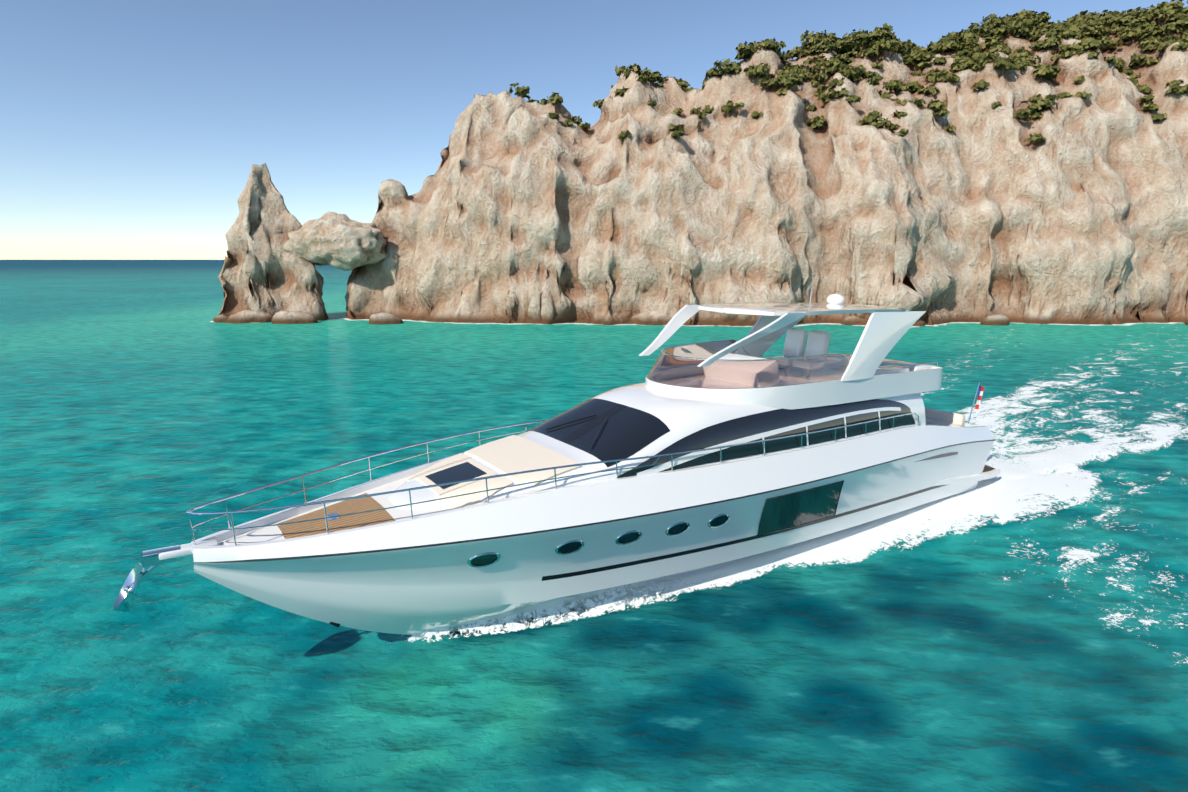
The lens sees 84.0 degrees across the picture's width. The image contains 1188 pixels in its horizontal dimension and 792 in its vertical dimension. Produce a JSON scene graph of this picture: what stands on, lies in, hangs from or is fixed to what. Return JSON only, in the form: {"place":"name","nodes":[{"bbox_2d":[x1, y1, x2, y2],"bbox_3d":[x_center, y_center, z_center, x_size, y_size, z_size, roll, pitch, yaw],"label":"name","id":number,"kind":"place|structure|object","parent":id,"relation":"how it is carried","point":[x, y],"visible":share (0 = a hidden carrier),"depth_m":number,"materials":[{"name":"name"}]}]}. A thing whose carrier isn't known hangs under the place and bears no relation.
{"place":"outdoors","nodes":[
{"label":"outdoors","id":0,"kind":"place"},
{"bbox_2d":[0,260,1187,791],"bbox_3d":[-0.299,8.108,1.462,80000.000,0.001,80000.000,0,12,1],"label":"sea water","id":1,"kind":"structure","parent":0,"point":[146,404],"depth_m":15.59,"materials":[{"name":"teal liquid"}]},
{"bbox_2d":[344,290,348,310],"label":"sea stack rock","id":2,"kind":"object","parent":1,"relation":"in","point":[346,297],"visible":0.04,"depth_m":103.98,"materials":[{"name":"grey stone"}]},
{"bbox_2d":[113,284,1000,634],"bbox_3d":[2.918,1.010,18.537,26.908,8.331,5.924,-6,13,-35],"label":"yacht","id":3,"kind":"object","parent":1,"relation":"on","point":[685,458],"visible":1,"depth_m":15.36,"materials":[{"name":"white plastic"}]},
{"bbox_2d":[209,318,1187,665],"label":"wake foam","id":4,"kind":"object","parent":1,"relation":"on","point":[1031,476],"visible":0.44,"depth_m":22.09,"materials":[{"name":"white"}]},
{"bbox_2d":[980,314,1009,325],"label":"rock","id":5,"kind":"object","parent":1,"relation":"in","point":[1000,319],"visible":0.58,"depth_m":84.27,"materials":[{"name":"beige stone"}]},
{"bbox_2d":[0,0,1187,259],"label":"sky","id":6,"kind":"structure","parent":0,"point":[130,129],"materials":[{"name":"blue"}]},
{"bbox_2d":[218,13,1187,325],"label":"cliff rock","id":7,"kind":"object","parent":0,"point":[518,209],"visible":0.83,"depth_m":87.81,"materials":[{"name":"beige stone"}]},
{"bbox_2d":[213,315,228,322],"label":"rock","id":8,"kind":"object","parent":7,"relation":"on","point":[220,319],"visible":0.38,"depth_m":88.17,"materials":[{"name":"beige stone"}]},
{"bbox_2d":[225,310,272,323],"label":"rock","id":9,"kind":"object","parent":7,"relation":"on","point":[246,316],"visible":0.52,"depth_m":87.52,"materials":[{"name":"beige stone"}]},
{"bbox_2d":[272,311,317,323],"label":"rock","id":10,"kind":"object","parent":7,"relation":"on","point":[287,317],"visible":0.56,"depth_m":86.42,"materials":[{"name":"beige stone"}]},
{"bbox_2d":[283,212,387,270],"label":"boulder","id":11,"kind":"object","parent":7,"relation":"on","point":[344,242],"visible":0.94,"depth_m":87.79,"materials":[{"name":"beige stone"}]},
{"bbox_2d":[369,313,402,324],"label":"rock","id":12,"kind":"object","parent":7,"relation":"on","point":[381,318],"visible":0.65,"depth_m":85.87,"materials":[{"name":"beige stone"}]},
{"bbox_2d":[629,310,662,324],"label":"rock","id":13,"kind":"object","parent":7,"relation":"on","point":[646,317],"visible":0.44,"depth_m":84.86,"materials":[{"name":"beige stone"}]},
{"bbox_2d":[651,310,662,318],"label":"rock","id":14,"kind":"object","parent":7,"relation":"on","point":[658,314],"visible":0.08,"depth_m":84.81,"materials":[{"name":"beige stone"}]},
{"bbox_2d":[509,0,1187,142],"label":"scrub foliage","id":15,"kind":"object","parent":7,"relation":"on","point":[1089,30],"visible":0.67,"depth_m":96.49,"materials":[{"name":"green plant"}]},
{"bbox_2d":[841,315,860,324],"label":"rock","id":16,"kind":"object","parent":7,"relation":"on","point":[852,320],"visible":0.44,"depth_m":84.44,"materials":[{"name":"beige stone"}]},
{"bbox_2d":[861,318,867,324],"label":"rock","id":17,"kind":"object","parent":7,"relation":"on","point":[864,321],"visible":0.02,"depth_m":84.24,"materials":[{"name":"brown stone"}]},
{"bbox_2d":[912,319,924,325],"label":"rock","id":18,"kind":"object","parent":7,"relation":"on","point":[919,322],"visible":0.17,"depth_m":83.25,"materials":[{"name":"brown stone"}]}
]}

